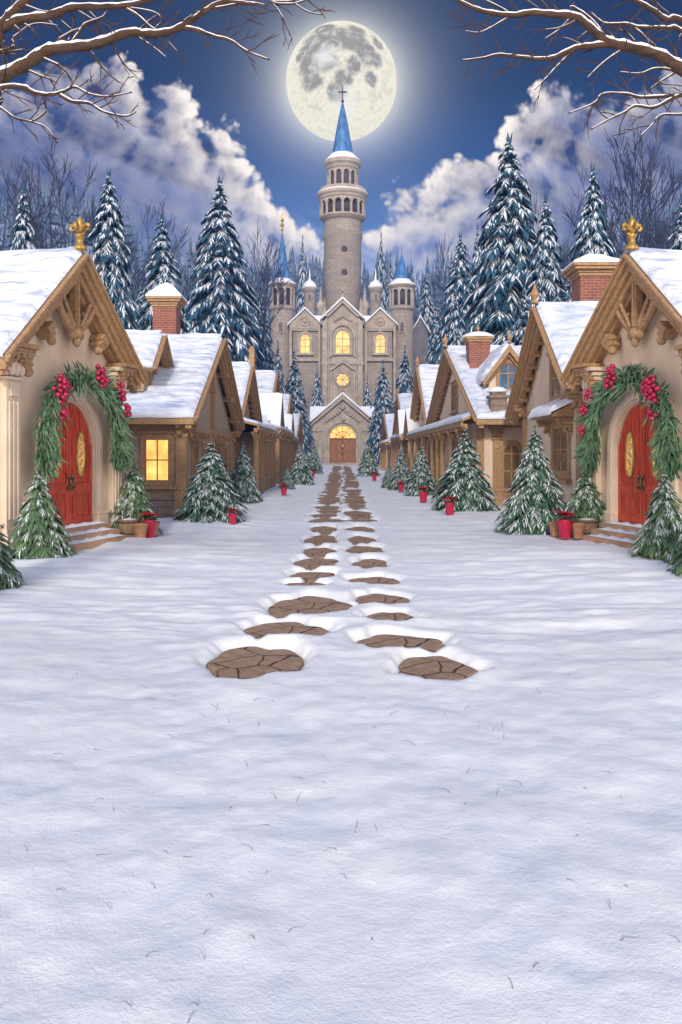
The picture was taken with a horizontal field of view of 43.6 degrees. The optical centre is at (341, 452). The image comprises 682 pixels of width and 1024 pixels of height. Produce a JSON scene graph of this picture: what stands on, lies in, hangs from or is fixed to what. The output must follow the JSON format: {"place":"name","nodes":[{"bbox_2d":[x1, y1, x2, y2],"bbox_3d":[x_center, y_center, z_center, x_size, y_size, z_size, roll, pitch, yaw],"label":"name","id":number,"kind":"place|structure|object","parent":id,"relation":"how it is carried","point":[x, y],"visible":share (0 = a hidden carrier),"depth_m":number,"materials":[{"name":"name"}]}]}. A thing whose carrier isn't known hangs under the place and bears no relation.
{"place":"outdoors","nodes":[
{"label":"outdoors","id":0,"kind":"place"},
{"bbox_2d":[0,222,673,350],"bbox_3d":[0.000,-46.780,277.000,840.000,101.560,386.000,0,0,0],"label":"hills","id":1,"kind":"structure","parent":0,"point":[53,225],"depth_m":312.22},
{"bbox_2d":[0,181,680,344],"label":"woods","id":2,"kind":"object","parent":1,"relation":"on","point":[316,273],"visible":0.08,"depth_m":307.36,"materials":[{"name":"plant"}]},
{"bbox_2d":[0,465,681,1023],"bbox_3d":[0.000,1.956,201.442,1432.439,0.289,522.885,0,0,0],"label":"snow ground","id":3,"kind":"structure","parent":0,"point":[452,905],"depth_m":5.06,"materials":[{"name":"snow"}]},
{"bbox_2d":[0,524,25,589],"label":"spruce tree","id":4,"kind":"object","parent":3,"relation":"on","point":[9,571],"visible":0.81,"depth_m":11.94,"materials":[{"name":"green plant"}]},
{"bbox_2d":[10,180,35,249],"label":"spruce tree","id":5,"kind":"object","parent":3,"relation":"on","point":[22,237],"visible":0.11,"depth_m":51.72,"materials":[{"name":"green plant"}]},
{"bbox_2d":[0,162,63,250],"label":"bare tree","id":6,"kind":"object","parent":3,"relation":"on","point":[5,220],"visible":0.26,"depth_m":66.67,"materials":[{"name":"brown plant"}]},
{"bbox_2d":[6,462,78,559],"bbox_3d":[-5.438,1.312,15.369,1.553,2.296,1.601,0,0,35],"label":"spruce tree","id":7,"kind":"object","parent":3,"relation":"on","point":[39,536],"visible":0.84,"depth_m":15.14,"materials":[{"name":"green plant"}]},
{"bbox_2d":[0,215,147,551],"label":"cottage","id":8,"kind":"structure","parent":3,"relation":"on","point":[57,309],"depth_m":17.53,"materials":[{"name":"paint"}]},
{"bbox_2d":[47,403,72,525],"bbox_3d":[-5.832,0.240,17.514,0.224,2.579,0.882,0,0,15],"label":"door","id":9,"kind":"structure","parent":8,"relation":"in","point":[60,487],"depth_m":17.77,"materials":[{"name":"red wood"}]},
{"bbox_2d":[68,403,91,524],"bbox_3d":[-5.599,0.240,18.381,0.224,2.579,0.882,0,0,15],"label":"door","id":10,"kind":"structure","parent":8,"relation":"in","point":[80,449],"depth_m":18.36,"materials":[{"name":"red wood"}]},
{"bbox_2d":[31,361,138,481],"bbox_3d":[-5.243,-0.606,17.788,0.514,2.549,3.783,0,0,15],"label":"garland","id":11,"kind":"object","parent":8,"relation":"attached to","point":[97,381],"visible":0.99,"depth_m":17.42,"materials":[{"name":"green plant"}]},
{"bbox_2d":[0,134,147,291],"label":"bare tree","id":12,"kind":"object","parent":3,"relation":"on","point":[59,186],"visible":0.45,"depth_m":61.15,"materials":[{"name":"brown plant"}]},
{"bbox_2d":[87,168,141,329],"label":"spruce tree","id":13,"kind":"object","parent":3,"relation":"on","point":[108,256],"visible":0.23,"depth_m":49.42,"materials":[{"name":"green plant"}]},
{"bbox_2d":[117,518,140,536],"bbox_3d":[-4.712,1.670,18.905,0.518,0.420,0.510,0,0,0],"label":"barrel tub","id":14,"kind":"object","parent":3,"relation":"on","point":[125,526],"visible":0.77,"depth_m":18.70,"materials":[{"name":"brown wood"}]},
{"bbox_2d":[108,458,164,535],"bbox_3d":[-4.755,1.318,19.606,1.700,2.411,1.672,0,0,18],"label":"spruce tree","id":15,"kind":"object","parent":3,"relation":"on","point":[131,500],"visible":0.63,"depth_m":19.38,"materials":[{"name":"green plant"}]},
{"bbox_2d":[132,523,147,537],"bbox_3d":[-4.356,1.710,18.458,0.338,0.340,0.338,0,0,0],"label":"flower pot","id":16,"kind":"object","parent":3,"relation":"on","point":[140,530],"visible":0.77,"depth_m":18.34,"materials":[{"name":"ceramic"}]},
{"bbox_2d":[92,197,191,313],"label":"bare tree","id":17,"kind":"object","parent":3,"relation":"on","point":[140,276],"visible":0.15,"depth_m":91.25,"materials":[{"name":"brown plant"}]},
{"bbox_2d":[139,512,161,537],"bbox_3d":[-4.245,1.597,18.811,0.554,0.566,0.582,0,0,0],"label":"flower pot","id":18,"kind":"object","parent":3,"relation":"on","point":[149,519],"visible":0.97,"depth_m":18.70,"materials":[{"name":"plastic"}]},
{"bbox_2d":[135,214,194,333],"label":"spruce tree","id":19,"kind":"object","parent":3,"relation":"on","point":[159,266],"visible":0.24,"depth_m":66.36,"materials":[{"name":"green plant"}]},
{"bbox_2d":[0,0,335,143],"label":"overhanging tree","id":20,"kind":"object","parent":3,"relation":"on","point":[11,18],"visible":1,"depth_m":7.48,"materials":[{"name":"brown plant"}]},
{"bbox_2d":[141,232,209,324],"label":"bare tree","id":21,"kind":"object","parent":3,"relation":"on","point":[186,281],"visible":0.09,"depth_m":102.13,"materials":[{"name":"brown plant"}]},
{"bbox_2d":[123,282,244,517],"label":"cottage","id":22,"kind":"structure","parent":3,"relation":"on","point":[183,402],"depth_m":25.94,"materials":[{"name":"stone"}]},
{"bbox_2d":[137,430,176,488],"bbox_3d":[-5.360,0.219,24.725,1.162,1.705,0.190,0,0,0],"label":"window","id":23,"kind":"structure","parent":22,"relation":"in","point":[156,446],"depth_m":24.75,"materials":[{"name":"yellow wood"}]},
{"bbox_2d":[191,440,199,481],"bbox_3d":[-4.525,0.394,26.600,0.190,1.585,1.374,0,0,0],"label":"window","id":24,"kind":"structure","parent":22,"relation":"in","point":[195,446],"depth_m":26.57,"materials":[{"name":"brown wood"}]},
{"bbox_2d":[222,444,227,480],"bbox_3d":[-4.525,0.394,33.400,0.190,1.585,1.374,0,0,0],"label":"window","id":25,"kind":"structure","parent":22,"relation":"in","point":[224,446],"depth_m":33.65,"materials":[{"name":"brown wood"}]},
{"bbox_2d":[172,438,249,523],"bbox_3d":[-3.592,1.074,23.863,2.721,2.971,2.737,0,0,26],"label":"spruce tree","id":26,"kind":"object","parent":3,"relation":"on","point":[209,497],"visible":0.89,"depth_m":23.35,"materials":[{"name":"green plant"}]},
{"bbox_2d":[183,176,266,369],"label":"spruce tree","id":27,"kind":"object","parent":3,"relation":"on","point":[222,300],"visible":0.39,"depth_m":92.00,"materials":[{"name":"green plant"}]},
{"bbox_2d":[229,441,263,503],"bbox_3d":[-3.846,1.028,32.770,2.077,2.987,2.104,0,0,1],"label":"spruce tree","id":28,"kind":"object","parent":3,"relation":"on","point":[243,479],"visible":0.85,"depth_m":32.44,"materials":[{"name":"green plant"}]},
{"bbox_2d":[206,646,302,678],"bbox_3d":[-0.829,2.100,8.154,0.914,0.200,1.345,0,0,0],"label":"stepping stone","id":29,"kind":"object","parent":3,"relation":"on","point":[248,662],"visible":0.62,"depth_m":8.12,"materials":[{"name":"stone"}]},
{"bbox_2d":[232,346,279,493],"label":"cottage","id":30,"kind":"structure","parent":3,"relation":"on","point":[258,437],"depth_m":40.52,"materials":[{"name":"wood"}]},
{"bbox_2d":[252,288,275,370],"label":"spruce tree","id":31,"kind":"object","parent":3,"relation":"on","point":[268,356],"visible":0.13,"depth_m":119.30,"materials":[{"name":"green plant"}]},
{"bbox_2d":[245,223,291,369],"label":"bare tree","id":32,"kind":"object","parent":3,"relation":"on","point":[263,285],"visible":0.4,"depth_m":109.45,"materials":[{"name":"brown plant"}]},
{"bbox_2d":[255,370,294,483],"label":"cottage","id":33,"kind":"structure","parent":3,"relation":"on","point":[270,397],"depth_m":53.09,"materials":[{"name":"paint"}]},
{"bbox_2d":[272,340,287,393],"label":"spruce tree","id":34,"kind":"object","parent":3,"relation":"on","point":[278,366],"visible":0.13,"depth_m":117.65,"materials":[{"name":"green plant"}]},
{"bbox_2d":[244,622,329,638],"bbox_3d":[-0.613,2.100,9.580,0.982,0.200,1.039,0,0,0],"label":"stepping stone","id":35,"kind":"object","parent":3,"relation":"on","point":[259,631],"visible":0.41,"depth_m":9.63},
{"bbox_2d":[279,467,295,489],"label":"spruce tree","id":36,"kind":"object","parent":3,"relation":"on","point":[287,478],"visible":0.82,"depth_m":45.25,"materials":[{"name":"green plant"}]},
{"bbox_2d":[283,394,299,468],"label":"cottage","id":37,"kind":"structure","parent":3,"relation":"on","point":[288,413],"depth_m":70.10,"materials":[{"name":"paint"}]},
{"bbox_2d":[293,413,303,450],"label":"cottage","id":38,"kind":"structure","parent":3,"relation":"on","point":[298,427],"depth_m":88.64,"materials":[{"name":"paint"}]},
{"bbox_2d":[285,351,315,462],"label":"spruce tree","id":39,"kind":"object","parent":3,"relation":"on","point":[293,389],"visible":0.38,"depth_m":123.28,"materials":[{"name":"green plant"}]},
{"bbox_2d":[295,237,306,314],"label":"spruce tree","id":40,"kind":"object","parent":3,"relation":"on","point":[302,279],"visible":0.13,"depth_m":189.35,"materials":[{"name":"green plant"}]},
{"bbox_2d":[289,442,315,484],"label":"spruce tree","id":41,"kind":"object","parent":3,"relation":"on","point":[300,473],"visible":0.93,"depth_m":50.88,"materials":[{"name":"green plant"}]},
{"bbox_2d":[268,596,351,617],"bbox_3d":[-0.404,2.100,11.149,1.087,0.200,1.556,0,0,0],"label":"stepping stone","id":42,"kind":"object","parent":3,"relation":"on","point":[304,605],"visible":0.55,"depth_m":11.07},
{"bbox_2d":[289,572,334,581],"bbox_3d":[-0.466,2.100,13.753,0.773,0.200,1.064,0,0,0],"label":"stepping stone","id":43,"kind":"object","parent":3,"relation":"on","point":[309,576],"visible":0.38,"depth_m":13.85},
{"bbox_2d":[308,365,323,418],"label":"spruce tree","id":44,"kind":"object","parent":3,"relation":"on","point":[317,398],"visible":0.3,"depth_m":137.94,"materials":[{"name":"green plant"}]},
{"bbox_2d":[294,558,338,570],"bbox_3d":[-0.468,2.100,15.387,0.841,0.200,1.618,0,0,0],"label":"stepping stone","id":45,"kind":"object","parent":3,"relation":"on","point":[311,564],"visible":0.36,"depth_m":15.48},
{"bbox_2d":[309,443,323,473],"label":"spruce tree","id":46,"kind":"object","parent":3,"relation":"on","point":[314,461],"visible":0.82,"depth_m":76.57,"materials":[{"name":"green plant"}]},
{"bbox_2d":[304,548,336,558],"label":"stepping stone","id":47,"kind":"object","parent":3,"relation":"on","point":[316,552],"visible":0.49,"depth_m":17.03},
{"bbox_2d":[304,535,336,545],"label":"stepping stone","id":48,"kind":"object","parent":3,"relation":"on","point":[317,540],"visible":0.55,"depth_m":19.34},
{"bbox_2d":[310,526,336,534],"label":"stepping stone","id":49,"kind":"object","parent":3,"relation":"on","point":[324,530],"visible":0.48,"depth_m":22.10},
{"bbox_2d":[0,653,679,1022],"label":"dry stalks","id":50,"kind":"object","parent":3,"relation":"on","point":[332,847],"visible":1,"depth_m":4.18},
{"bbox_2d":[268,86,430,464],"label":"castle","id":51,"kind":"structure","parent":3,"relation":"on","point":[345,342],"depth_m":141.19,"materials":[{"name":"stone"}]},
{"bbox_2d":[297,331,312,354],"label":"window","id":52,"kind":"structure","parent":51,"relation":"in","point":[305,341],"depth_m":140.82,"materials":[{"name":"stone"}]},
{"bbox_2d":[332,328,352,354],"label":"window","id":53,"kind":"structure","parent":51,"relation":"in","point":[342,338],"depth_m":139.93,"materials":[{"name":"glass"}]},
{"bbox_2d":[334,371,350,387],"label":"rose window","id":54,"kind":"structure","parent":51,"relation":"in","point":[344,378],"depth_m":139.79,"materials":[{"name":"glass"}]},
{"bbox_2d":[330,438,355,462],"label":"door","id":55,"kind":"structure","parent":51,"relation":"in","point":[342,450],"depth_m":131.39,"materials":[{"name":"brown wood"}]},
{"bbox_2d":[372,331,388,354],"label":"window","id":56,"kind":"structure","parent":51,"relation":"in","point":[380,340],"depth_m":140.82,"materials":[{"name":"glass"}]},
{"bbox_2d":[347,536,375,544],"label":"stepping stone","id":57,"kind":"object","parent":3,"relation":"on","point":[355,540],"visible":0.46,"depth_m":19.34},
{"bbox_2d":[345,546,383,553],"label":"stepping stone","id":58,"kind":"object","parent":3,"relation":"on","point":[358,549],"visible":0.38,"depth_m":17.55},
{"bbox_2d":[355,440,380,476],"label":"spruce tree","id":59,"kind":"object","parent":3,"relation":"on","point":[366,467],"visible":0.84,"depth_m":68.56,"materials":[{"name":"green plant"}]},
{"bbox_2d":[352,559,386,568],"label":"stepping stone","id":60,"kind":"object","parent":3,"relation":"on","point":[367,563],"visible":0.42,"depth_m":15.34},
{"bbox_2d":[348,577,399,583],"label":"stepping stone","id":61,"kind":"object","parent":3,"relation":"on","point":[376,580],"visible":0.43,"depth_m":13.31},
{"bbox_2d":[361,360,392,465],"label":"spruce tree","id":62,"kind":"object","parent":3,"relation":"on","point":[382,402],"visible":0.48,"depth_m":120.98,"materials":[{"name":"green plant"}]},
{"bbox_2d":[376,233,387,311],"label":"spruce tree","id":63,"kind":"object","parent":3,"relation":"on","point":[380,268],"visible":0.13,"depth_m":194.42,"materials":[{"name":"green plant"}]},
{"bbox_2d":[356,593,409,603],"bbox_3d":[0.556,2.100,11.611,0.740,0.200,1.014,0,0,0],"label":"stepping stone","id":64,"kind":"object","parent":3,"relation":"on","point":[381,598],"visible":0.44,"depth_m":11.59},
{"bbox_2d":[379,410,393,470],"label":"cottage","id":65,"kind":"structure","parent":3,"relation":"on","point":[385,441],"depth_m":89.57,"materials":[{"name":"paint"}]},
{"bbox_2d":[367,612,412,620],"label":"stepping stone","id":66,"kind":"object","parent":3,"relation":"on","point":[397,616],"visible":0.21,"depth_m":10.39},
{"bbox_2d":[387,445,410,490],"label":"spruce tree","id":67,"kind":"object","parent":3,"relation":"on","point":[400,471],"visible":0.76,"depth_m":43.22,"materials":[{"name":"green plant"}]},
{"bbox_2d":[357,634,444,651],"bbox_3d":[0.628,2.100,8.955,0.943,0.200,0.897,0,0,0],"label":"stepping stone","id":68,"kind":"object","parent":3,"relation":"on","point":[389,640],"visible":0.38,"depth_m":8.97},
{"bbox_2d":[389,388,414,473],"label":"cottage","id":69,"kind":"structure","parent":3,"relation":"on","point":[402,404],"depth_m":67.69,"materials":[{"name":"stone"}]},
{"bbox_2d":[390,344,413,413],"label":"spruce tree","id":70,"kind":"object","parent":3,"relation":"on","point":[403,384],"visible":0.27,"depth_m":117.49,"materials":[{"name":"green plant"}]},
{"bbox_2d":[403,444,437,496],"bbox_3d":[3.471,1.084,37.776,2.055,2.936,2.042,0,0,28],"label":"spruce tree","id":71,"kind":"object","parent":3,"relation":"on","point":[421,474],"visible":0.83,"depth_m":37.41,"materials":[{"name":"green plant"}]},
{"bbox_2d":[410,355,438,466],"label":"cottage","id":72,"kind":"structure","parent":3,"relation":"on","point":[425,376],"depth_m":50.62,"materials":[{"name":"paint"}]},
{"bbox_2d":[379,234,471,327],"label":"bare tree","id":73,"kind":"object","parent":3,"relation":"on","point":[432,279],"visible":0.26,"depth_m":166.54,"materials":[{"name":"brown plant"}]},
{"bbox_2d":[418,269,433,360],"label":"spruce tree","id":74,"kind":"object","parent":3,"relation":"on","point":[425,308],"visible":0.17,"depth_m":164.32,"materials":[{"name":"green plant"}]},
{"bbox_2d":[424,300,441,363],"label":"spruce tree","id":75,"kind":"object","parent":3,"relation":"on","point":[433,337],"visible":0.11,"depth_m":117.45,"materials":[{"name":"green plant"}]},
{"bbox_2d":[399,656,477,680],"bbox_3d":[0.880,2.100,7.948,0.751,0.200,0.922,0,0,0],"label":"stepping stone","id":76,"kind":"object","parent":3,"relation":"on","point":[438,667],"visible":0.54,"depth_m":7.89,"materials":[{"name":"stone"}]},
{"bbox_2d":[441,497,456,514],"bbox_3d":[3.291,1.623,26.039,0.606,0.554,0.636,0,0,0],"label":"flower pot","id":77,"kind":"object","parent":3,"relation":"on","point":[449,507],"visible":1,"depth_m":25.92,"materials":[{"name":"plastic"}]},
{"bbox_2d":[432,232,475,364],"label":"spruce tree","id":78,"kind":"object","parent":3,"relation":"on","point":[457,279],"visible":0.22,"depth_m":109.07,"materials":[{"name":"green plant"}]},
{"bbox_2d":[447,286,463,345],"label":"spruce tree","id":79,"kind":"object","parent":3,"relation":"on","point":[454,324],"visible":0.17,"depth_m":103.53,"materials":[{"name":"green plant"}]},
{"bbox_2d":[403,325,521,505],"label":"cottage","id":80,"kind":"structure","parent":3,"relation":"on","point":[473,383],"depth_m":31.93,"materials":[{"name":"paint"}]},
{"bbox_2d":[448,380,458,414],"bbox_3d":[4.925,-2.410,37.600,0.190,1.450,2.140,0,0,0],"label":"window","id":81,"kind":"structure","parent":80,"relation":"in","point":[454,386],"depth_m":37.59,"materials":[{"name":"brown wood"}]},
{"bbox_2d":[498,440,521,488],"bbox_3d":[5.980,0.475,30.047,1.004,1.830,0.166,0,0,0],"label":"window","id":82,"kind":"structure","parent":80,"relation":"in","point":[511,450],"depth_m":30.08,"materials":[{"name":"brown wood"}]},
{"bbox_2d":[429,427,501,511],"bbox_3d":[4.066,0.928,28.150,3.049,3.563,2.884,0,0,4],"label":"spruce tree","id":83,"kind":"object","parent":3,"relation":"on","point":[467,483],"visible":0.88,"depth_m":27.75,"materials":[{"name":"green plant"}]},
{"bbox_2d":[470,224,481,301],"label":"spruce tree","id":84,"kind":"object","parent":3,"relation":"on","point":[477,251],"visible":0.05,"depth_m":149.61,"materials":[{"name":"green plant"}]},
{"bbox_2d":[460,132,538,345],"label":"spruce tree","id":85,"kind":"object","parent":3,"relation":"on","point":[501,270],"visible":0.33,"depth_m":63.47,"materials":[{"name":"green plant"}]},
{"bbox_2d":[512,283,529,345],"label":"spruce tree","id":86,"kind":"object","parent":3,"relation":"on","point":[518,334],"visible":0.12,"depth_m":57.30,"materials":[{"name":"green plant"}]},
{"bbox_2d":[492,425,570,534],"bbox_3d":[4.613,0.955,20.462,2.495,3.231,2.462,0,0,22],"label":"spruce tree","id":87,"kind":"object","parent":3,"relation":"on","point":[533,505],"visible":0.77,"depth_m":20.01,"materials":[{"name":"green plant"}]},
{"bbox_2d":[514,192,568,345],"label":"spruce tree","id":88,"kind":"object","parent":3,"relation":"on","point":[545,266],"visible":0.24,"depth_m":59.35,"materials":[{"name":"green plant"}]},
{"bbox_2d":[548,521,558,536],"bbox_3d":[4.794,1.720,19.139,0.332,0.320,0.332,0,0,0],"label":"flower pot","id":89,"kind":"object","parent":3,"relation":"on","point":[553,528],"visible":0.7,"depth_m":19.03,"materials":[{"name":"ceramic"}]},
{"bbox_2d":[505,254,619,509],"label":"cottage","id":90,"kind":"structure","parent":3,"relation":"on","point":[545,400],"depth_m":24.34,"materials":[{"name":"paint"}]},
{"bbox_2d":[545,353,565,403],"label":"wall","id":91,"kind":"structure","parent":90,"relation":"in","point":[555,391],"depth_m":24.10,"materials":[{"name":"paint"}]},
{"bbox_2d":[548,419,571,483],"bbox_3d":[5.925,-0.083,23.300,0.190,1.845,2.178,0,0,0],"label":"window","id":92,"kind":"structure","parent":90,"relation":"in","point":[560,441],"depth_m":23.26,"materials":[{"name":"brown wood"}]},
{"bbox_2d":[445,0,681,139],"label":"overhanging tree","id":93,"kind":"object","parent":3,"relation":"on","point":[662,56],"visible":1,"depth_m":7.78,"materials":[{"name":"brown plant"}]},
{"bbox_2d":[552,510,576,538],"bbox_3d":[4.869,1.579,18.634,0.614,0.602,0.645,0,0,0],"label":"flower pot","id":94,"kind":"object","parent":3,"relation":"on","point":[565,526],"visible":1,"depth_m":18.51,"materials":[{"name":"ceramic"}]},
{"bbox_2d":[526,192,625,295],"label":"bare tree","id":95,"kind":"object","parent":3,"relation":"on","point":[567,261],"visible":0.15,"depth_m":92.01,"materials":[{"name":"grey plant"}]},
{"bbox_2d":[572,522,584,538],"bbox_3d":[5.148,1.710,18.592,0.308,0.340,0.308,0,0,0],"label":"flower pot","id":96,"kind":"object","parent":3,"relation":"on","point":[578,530],"visible":0.97,"depth_m":18.49,"materials":[{"name":"ceramic"}]},
{"bbox_2d":[564,469,605,536],"bbox_3d":[5.582,1.300,19.425,1.624,2.340,1.674,0,0,-14],"label":"spruce tree","id":97,"kind":"object","parent":3,"relation":"on","point":[585,502],"visible":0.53,"depth_m":19.19,"materials":[{"name":"green plant"}]},
{"bbox_2d":[574,518,598,534],"bbox_3d":[5.428,1.670,18.937,0.518,0.420,0.510,0,0,0],"label":"flower pot","id":98,"kind":"object","parent":3,"relation":"on","point":[590,524],"visible":0.64,"depth_m":18.72,"materials":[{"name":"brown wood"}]},
{"bbox_2d":[566,163,615,301],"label":"spruce tree","id":99,"kind":"object","parent":3,"relation":"on","point":[592,237],"visible":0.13,"depth_m":49.55,"materials":[{"name":"green plant"}]},
{"bbox_2d":[560,215,681,548],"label":"cottage","id":100,"kind":"structure","parent":3,"relation":"on","point":[636,317],"depth_m":17.97,"materials":[{"name":"paint"}]},
{"bbox_2d":[572,363,681,482],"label":"garland","id":101,"kind":"object","parent":100,"relation":"attached to","point":[610,386],"visible":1,"depth_m":17.32,"materials":[{"name":"green plant"}]},
{"bbox_2d":[618,402,643,524],"bbox_3d":[6.179,0.240,18.381,0.224,2.579,0.882,0,0,-15],"label":"door","id":102,"kind":"structure","parent":100,"relation":"in","point":[630,447],"depth_m":18.36,"materials":[{"name":"red wood"}]},
{"bbox_2d":[639,404,661,522],"bbox_3d":[6.412,0.240,17.514,0.224,2.579,0.882,0,0,-15],"label":"door","id":103,"kind":"structure","parent":100,"relation":"in","point":[648,478],"depth_m":17.81,"materials":[{"name":"red wood"}]},
{"bbox_2d":[561,125,681,258],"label":"bare tree","id":104,"kind":"object","parent":3,"relation":"on","point":[648,191],"visible":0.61,"depth_m":57.60,"materials":[{"name":"brown plant"}]},
{"bbox_2d":[627,466,681,563],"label":"spruce tree","id":105,"kind":"object","parent":3,"relation":"on","point":[661,529],"visible":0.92,"depth_m":15.05,"materials":[{"name":"green plant"}]},
{"bbox_2d":[635,205,680,248],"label":"bare tree","id":106,"kind":"object","parent":3,"relation":"on","point":[660,228],"visible":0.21,"depth_m":71.55,"materials":[{"name":"grey plant"}]},
{"bbox_2d":[665,534,681,576],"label":"spruce tree","id":107,"kind":"object","parent":3,"relation":"on","point":[677,569],"visible":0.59,"depth_m":13.32,"materials":[{"name":"green plant"}]},
{"bbox_2d":[666,193,681,249],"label":"spruce tree","id":108,"kind":"object","parent":3,"relation":"on","point":[677,241],"visible":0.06,"depth_m":43.91,"materials":[{"name":"green plant"}]},
{"bbox_2d":[0,0,681,293],"label":"sky","id":109,"kind":"structure","parent":0,"point":[427,171],"materials":[{"name":"blue"}]},
{"bbox_2d":[286,21,396,140],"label":"moon","id":110,"kind":"object","parent":109,"relation":"in","point":[327,61],"visible":0.91,"depth_m":858.02,"materials":[{"name":"white"}]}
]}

